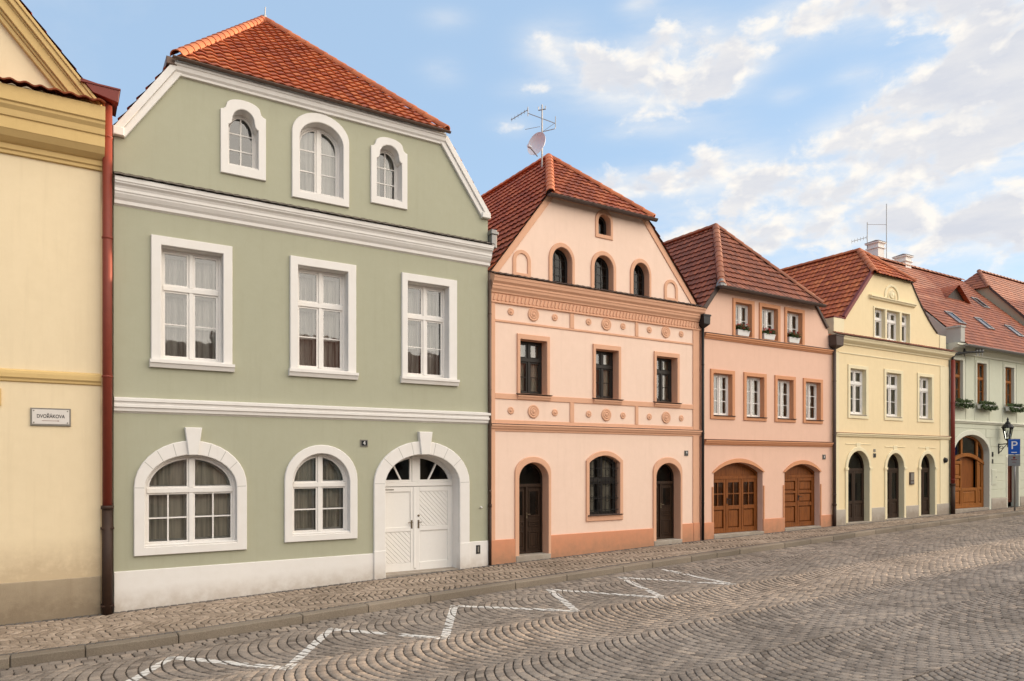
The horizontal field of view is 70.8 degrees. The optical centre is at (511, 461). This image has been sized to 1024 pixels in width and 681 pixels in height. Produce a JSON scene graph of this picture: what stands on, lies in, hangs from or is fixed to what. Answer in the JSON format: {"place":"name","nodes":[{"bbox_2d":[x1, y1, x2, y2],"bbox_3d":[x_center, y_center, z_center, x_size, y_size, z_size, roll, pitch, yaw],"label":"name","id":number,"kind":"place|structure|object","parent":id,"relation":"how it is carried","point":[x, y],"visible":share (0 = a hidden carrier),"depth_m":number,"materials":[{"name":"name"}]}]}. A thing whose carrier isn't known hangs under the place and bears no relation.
{"place":"outdoors","nodes":[
{"label":"outdoors","id":0,"kind":"place"},
{"bbox_2d":[0,515,1023,680],"bbox_3d":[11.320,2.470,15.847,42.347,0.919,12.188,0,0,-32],"label":"road","id":1,"kind":"structure","parent":0,"point":[922,578],"depth_m":11.18,"materials":[{"name":"stone"}]},
{"bbox_2d":[126,569,735,680],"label":"road marking","id":2,"kind":"object","parent":1,"relation":"on","point":[320,637],"visible":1,"depth_m":11.51,"materials":[{"name":"white paint"}]},
{"bbox_2d":[0,506,1023,657],"bbox_3d":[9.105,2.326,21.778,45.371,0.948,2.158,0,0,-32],"label":"pavement","id":3,"kind":"structure","parent":0,"point":[82,626],"depth_m":13.80,"materials":[{"name":"grey stone"}]},
{"bbox_2d":[1008,439,1019,510],"bbox_3d":[20.401,0.630,29.255,0.410,3.120,0.095,0,0,34],"label":"parking sign","id":4,"kind":"object","parent":3,"relation":"on","point":[1014,452],"visible":0.98,"depth_m":29.22,"materials":[{"name":"metal"}]},
{"bbox_2d":[21,0,1023,281],"label":"sky","id":5,"kind":"structure","parent":0,"point":[790,127],"materials":[{"name":"blue"}]},
{"bbox_3d":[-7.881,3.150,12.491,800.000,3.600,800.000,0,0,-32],"label":"ground","id":6,"kind":"structure","parent":0,"visible":0},
{"bbox_2d":[0,0,120,624],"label":"cream house","id":7,"kind":"structure","parent":6,"relation":"on","point":[58,111],"depth_m":12.41,"materials":[{"name":"beige paint"}]},
{"bbox_2d":[30,408,70,425],"bbox_3d":[-7.956,-0.771,12.422,0.590,0.304,0.049,0,0,-32],"label":"street sign","id":8,"kind":"object","parent":7,"relation":"attached to","point":[49,417],"visible":1,"depth_m":12.40,"materials":[{"name":"white metal"}]},
{"bbox_2d":[113,15,494,611],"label":"green house","id":9,"kind":"structure","parent":6,"relation":"on","point":[302,252],"depth_m":14.64,"materials":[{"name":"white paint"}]},
{"bbox_2d":[134,427,246,555],"bbox_3d":[-6.149,0.537,13.783,1.970,2.366,0.556,0,0,-32],"label":"window","id":10,"kind":"structure","parent":9,"relation":"in","point":[185,501],"depth_m":13.79,"materials":[{"name":"white paint"}]},
{"bbox_2d":[149,234,234,371],"bbox_3d":[-6.154,-2.962,13.810,1.480,2.435,0.627,0,0,-32],"label":"window","id":11,"kind":"structure","parent":9,"relation":"in","point":[191,297],"depth_m":13.89,"materials":[{"name":"white paint"}]},
{"bbox_2d":[220,99,265,181],"bbox_3d":[-5.341,-6.330,14.236,0.850,1.490,0.340,0,0,-32],"label":"window","id":12,"kind":"structure","parent":9,"relation":"in","point":[243,108],"depth_m":14.19,"materials":[{"name":"white paint"}]},
{"bbox_2d":[292,113,348,207],"bbox_3d":[-4.067,-6.295,15.104,1.200,1.830,0.448,0,0,-32],"label":"window","id":13,"kind":"structure","parent":9,"relation":"in","point":[320,165],"depth_m":15.16,"materials":[{"name":"white paint"}]},
{"bbox_2d":[284,445,357,542],"bbox_3d":[-4.065,0.640,15.128,1.530,1.980,0.507,0,0,-32],"label":"window","id":14,"kind":"structure","parent":9,"relation":"in","point":[331,475],"depth_m":15.16,"materials":[{"name":"white paint"}]},
{"bbox_2d":[288,255,358,379],"bbox_3d":[-4.026,-2.962,15.152,1.450,2.435,0.625,0,0,-32],"label":"window","id":15,"kind":"structure","parent":9,"relation":"in","point":[335,304],"depth_m":15.24,"materials":[{"name":"white paint"}]},
{"bbox_2d":[360,440,367,446],"bbox_3d":[-3.173,-0.400,15.448,0.170,0.150,0.032,0,0,-32],"label":"house number","id":16,"kind":"object","parent":9,"relation":"attached to","point":[363,443],"visible":1,"depth_m":15.43,"materials":[{"name":"metal"}]},
{"bbox_2d":[370,137,406,209],"bbox_3d":[-2.790,-6.330,15.909,0.850,1.490,0.448,0,0,-32],"label":"window","id":17,"kind":"structure","parent":9,"relation":"in","point":[395,171],"depth_m":15.90,"materials":[{"name":"white paint"}]},
{"bbox_2d":[373,432,469,572],"bbox_3d":[-2.088,1.160,16.324,2.350,3.660,0.520,0,0,-32],"label":"door","id":18,"kind":"structure","parent":9,"relation":"in","point":[420,525],"depth_m":16.46,"materials":[{"name":"white paint"}]},
{"bbox_2d":[400,272,459,385],"bbox_3d":[-1.971,-2.962,16.449,1.430,2.435,0.627,0,0,-32],"label":"window","id":19,"kind":"structure","parent":9,"relation":"in","point":[428,318],"depth_m":16.52,"materials":[{"name":"white paint"}]},
{"bbox_2d":[0,510,1023,668],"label":"kerb","id":20,"kind":"structure","parent":6,"relation":"on","point":[65,653],"depth_m":13.15,"materials":[{"name":"stone"}]},
{"bbox_2d":[481,153,710,565],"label":"peach house","id":21,"kind":"structure","parent":6,"relation":"on","point":[598,318],"depth_m":18.82,"materials":[{"name":"pink paint"}]},
{"bbox_2d":[514,456,550,561],"bbox_3d":[0.438,1.430,17.906,1.070,3.120,0.360,0,0,-32],"label":"door","id":22,"kind":"structure","parent":21,"relation":"in","point":[532,502],"depth_m":18.03,"materials":[{"name":"brown wood"}]},
{"bbox_2d":[511,104,555,166],"bbox_3d":[0.604,-9.210,20.390,1.276,1.800,0.216,0,0,0],"label":"tv antenna","id":23,"kind":"object","parent":21,"relation":"on","point":[541,110],"visible":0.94,"depth_m":20.38,"materials":[{"name":"metal"}]},
{"bbox_2d":[527,132,545,156],"bbox_3d":[0.682,-8.918,20.173,0.519,0.688,0.522,0,0,3],"label":"satellite dish","id":24,"kind":"object","parent":23,"relation":"attached to","point":[535,144],"visible":1,"depth_m":20.28,"materials":[{"name":"metal"}]},
{"bbox_2d":[516,333,552,400],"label":"window","id":25,"kind":"structure","parent":21,"relation":"in","point":[536,360],"depth_m":17.99,"materials":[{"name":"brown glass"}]},
{"bbox_2d":[548,243,574,285],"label":"window","id":26,"kind":"structure","parent":21,"relation":"in","point":[564,250],"depth_m":18.40,"materials":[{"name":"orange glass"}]},
{"bbox_2d":[591,251,615,292],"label":"window","id":27,"kind":"structure","parent":21,"relation":"in","point":[605,258],"depth_m":19.15,"materials":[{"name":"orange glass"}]},
{"bbox_2d":[595,210,612,240],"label":"window","id":28,"kind":"structure","parent":21,"relation":"in","point":[604,216],"depth_m":19.08,"materials":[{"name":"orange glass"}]},
{"bbox_2d":[586,451,622,521],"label":"window","id":29,"kind":"structure","parent":21,"relation":"in","point":[603,480],"depth_m":19.14,"materials":[{"name":"black glass"}]},
{"bbox_2d":[592,344,622,404],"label":"window","id":30,"kind":"structure","parent":21,"relation":"in","point":[614,367],"depth_m":19.22,"materials":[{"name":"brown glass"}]},
{"bbox_2d":[630,258,650,297],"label":"window","id":31,"kind":"structure","parent":21,"relation":"in","point":[645,282],"depth_m":19.83,"materials":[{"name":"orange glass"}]},
{"bbox_2d":[653,351,681,407],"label":"window","id":32,"kind":"structure","parent":21,"relation":"in","point":[673,372],"depth_m":20.39,"materials":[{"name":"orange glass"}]},
{"bbox_2d":[653,457,681,540],"bbox_3d":[4.286,1.430,20.334,1.110,3.120,0.360,0,0,-32],"label":"door","id":33,"kind":"structure","parent":21,"relation":"in","point":[667,495],"depth_m":20.48,"materials":[{"name":"brown wood"}]},
{"bbox_2d":[664,223,844,539],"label":"salmon house","id":34,"kind":"structure","parent":6,"relation":"on","point":[768,442],"depth_m":22.59,"materials":[{"name":"pink paint"}]},
{"bbox_2d":[710,369,735,419],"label":"window","id":35,"kind":"structure","parent":34,"relation":"in","point":[716,380],"depth_m":21.60,"materials":[{"name":"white paint"}]},
{"bbox_2d":[736,323,750,336],"bbox_3d":[6.992,-4.017,21.867,0.654,0.394,0.295,0,0,-32],"label":"flower box","id":36,"kind":"object","parent":34,"relation":"attached to","point":[745,331],"visible":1,"depth_m":21.80,"materials":[{"name":"white plastic"}]},
{"bbox_2d":[732,298,754,337],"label":"window","id":37,"kind":"structure","parent":34,"relation":"in","point":[744,313],"depth_m":22.07,"materials":[{"name":"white paint"}]},
{"bbox_2d":[743,372,766,420],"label":"window","id":38,"kind":"structure","parent":34,"relation":"in","point":[749,392],"depth_m":22.39,"materials":[{"name":"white paint"}]},
{"bbox_2d":[762,327,775,339],"bbox_3d":[8.005,-4.022,22.516,0.664,0.405,0.300,0,0,-32],"label":"flower box","id":39,"kind":"object","parent":34,"relation":"attached to","point":[767,335],"visible":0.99,"depth_m":22.45,"materials":[{"name":"white plastic"}]},
{"bbox_2d":[759,302,780,341],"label":"window","id":40,"kind":"structure","parent":34,"relation":"in","point":[775,315],"depth_m":22.73,"materials":[{"name":"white paint"}]},
{"bbox_2d":[774,375,795,422],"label":"window","id":41,"kind":"structure","parent":34,"relation":"in","point":[779,394],"depth_m":23.13,"materials":[{"name":"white paint"}]},
{"bbox_2d":[787,330,800,343],"bbox_3d":[9.032,-4.014,23.164,0.631,0.387,0.309,0,0,-32],"label":"flower box","id":42,"kind":"object","parent":34,"relation":"attached to","point":[792,337],"visible":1,"depth_m":23.09,"materials":[{"name":"white plastic"}]},
{"bbox_2d":[784,307,804,344],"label":"window","id":43,"kind":"structure","parent":34,"relation":"in","point":[789,316],"depth_m":23.39,"materials":[{"name":"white paint"}]},
{"bbox_2d":[803,378,823,423],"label":"window","id":44,"kind":"structure","parent":34,"relation":"in","point":[817,384],"depth_m":23.90,"materials":[{"name":"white paint"}]},
{"bbox_2d":[780,248,956,525],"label":"yellow house","id":45,"kind":"structure","parent":6,"relation":"on","point":[894,355],"depth_m":26.41,"materials":[{"name":"yellow painted plaster"},{"name":"orange clay tile"},{"name":"dark brown wood"}]},
{"bbox_2d":[848,364,868,418],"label":"window","id":46,"kind":"structure","parent":45,"relation":"in","point":[863,384],"depth_m":25.28,"materials":[{"name":"white paint"}]},
{"bbox_2d":[844,443,872,522],"bbox_3d":[11.996,0.965,25.148,1.590,3.250,0.325,0,0,-32],"label":"door","id":47,"kind":"structure","parent":45,"relation":"in","point":[860,510],"depth_m":25.38,"materials":[{"name":"brown wood"}]},
{"bbox_2d":[873,306,885,338],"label":"window","id":48,"kind":"structure","parent":45,"relation":"in","point":[879,315],"depth_m":25.95,"materials":[{"name":"white paint"}]},
{"bbox_2d":[886,308,900,341],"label":"window","id":49,"kind":"structure","parent":45,"relation":"in","point":[896,322],"depth_m":26.43,"materials":[{"name":"white paint"}]},
{"bbox_2d":[884,369,902,420],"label":"window","id":50,"kind":"structure","parent":45,"relation":"in","point":[889,374],"depth_m":26.45,"materials":[{"name":"white paint"}]},
{"bbox_2d":[884,446,906,520],"bbox_3d":[13.924,1.000,26.365,1.430,3.180,0.325,0,0,-32],"label":"door","id":51,"kind":"structure","parent":45,"relation":"in","point":[896,507],"depth_m":26.56,"materials":[{"name":"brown wood"}]},
{"bbox_2d":[901,311,910,342],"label":"window","id":52,"kind":"structure","parent":45,"relation":"in","point":[906,324],"depth_m":26.80,"materials":[{"name":"white paint"}]},
{"bbox_2d":[909,472,913,484],"bbox_3d":[14.906,0.620,26.842,0.280,0.460,0.054,0,0,-32],"label":"notice board","id":53,"kind":"object","parent":45,"relation":"attached to","point":[911,478],"visible":1,"depth_m":26.78,"materials":[{"name":"grey metal"}]},
{"bbox_2d":[917,373,933,422],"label":"window","id":54,"kind":"structure","parent":45,"relation":"in","point":[928,390],"depth_m":27.59,"materials":[{"name":"white paint"}]},
{"bbox_2d":[918,446,937,515],"bbox_3d":[15.776,1.005,27.534,1.330,3.170,0.325,0,0,-32],"label":"door","id":55,"kind":"structure","parent":45,"relation":"in","point":[928,504],"depth_m":27.71,"materials":[{"name":"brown wood"}]},
{"bbox_2d":[865,240,1023,513],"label":"mint house","id":56,"kind":"structure","parent":6,"relation":"on","point":[962,312],"depth_m":30.44,"materials":[{"name":"paint"}]},
{"bbox_2d":[852,204,886,260],"bbox_3d":[16.765,-10.635,33.830,1.566,2.850,0.147,0,0,8],"label":"aerial mast","id":57,"kind":"object","parent":56,"relation":"attached to","point":[876,224],"visible":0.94,"depth_m":33.70,"materials":[{"name":"metal"}]},
{"bbox_2d":[950,355,965,419],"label":"window","id":58,"kind":"structure","parent":56,"relation":"in","point":[961,362],"depth_m":28.88,"materials":[{"name":"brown wood"}]},
{"bbox_2d":[955,398,974,408],"bbox_3d":[17.907,-2.304,28.532,1.395,0.455,0.329,0,0,-32],"label":"flower box","id":59,"kind":"object","parent":56,"relation":"attached to","point":[965,403],"visible":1,"depth_m":28.42,"materials":[{"name":"green plant"}]},
{"bbox_2d":[951,348,983,359],"bbox_3d":[18.054,-4.237,28.503,1.777,0.626,0.155,0,0,-21],"label":"wire bracket","id":60,"kind":"object","parent":56,"relation":"attached to","point":[976,351],"visible":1,"depth_m":28.45,"materials":[{"name":"black metal"}]},
{"bbox_2d":[974,357,989,421],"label":"window","id":61,"kind":"structure","parent":56,"relation":"in","point":[984,366],"depth_m":29.87,"materials":[{"name":"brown wood"}]},
{"bbox_2d":[977,400,998,411],"bbox_3d":[19.538,-2.296,29.554,1.385,0.480,0.339,0,0,-32],"label":"flower box","id":62,"kind":"object","parent":56,"relation":"attached to","point":[988,405],"visible":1,"depth_m":29.42,"materials":[{"name":"green plant"}]},
{"bbox_2d":[991,469,996,484],"bbox_3d":[20.217,0.640,30.193,0.420,0.660,0.054,0,0,-32],"label":"wall cabinet","id":63,"kind":"object","parent":56,"relation":"attached to","point":[993,476],"depth_m":30.16,"materials":[{"name":"metal"}]},
{"bbox_2d":[992,470,996,483],"bbox_3d":[20.225,0.640,30.181,0.340,0.580,0.008,0,0,-32],"label":"door","id":64,"kind":"structure","parent":63,"relation":"in","point":[994,472],"depth_m":30.17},
{"bbox_2d":[998,417,1013,453],"bbox_3d":[20.708,-1.100,30.185,0.460,1.540,0.596,0,0,-32],"label":"wall lantern","id":65,"kind":"object","parent":56,"relation":"attached to","point":[1009,425],"depth_m":30.11,"materials":[{"name":"black metal"}]},
{"bbox_2d":[1002,361,1016,422],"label":"window","id":66,"kind":"structure","parent":56,"relation":"in","point":[1012,370],"depth_m":31.15,"materials":[{"name":"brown wood"}]},
{"bbox_2d":[1006,455,1019,507],"bbox_3d":[21.554,1.040,31.241,1.240,2.900,0.360,0,0,-32],"label":"door","id":67,"kind":"structure","parent":56,"relation":"in","point":[1009,469],"depth_m":31.43,"materials":[{"name":"red wood"}]},
{"bbox_2d":[1005,403,1023,412],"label":"flower box","id":68,"kind":"object","parent":56,"relation":"attached to","point":[1015,408],"visible":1,"depth_m":30.67,"materials":[{"name":"green plant"}]},
{"bbox_2d":[934,269,1023,343],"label":"brick roof house","id":69,"kind":"structure","parent":6,"relation":"on","point":[1005,294],"depth_m":36.85,"materials":[{"name":"red ceramic"}]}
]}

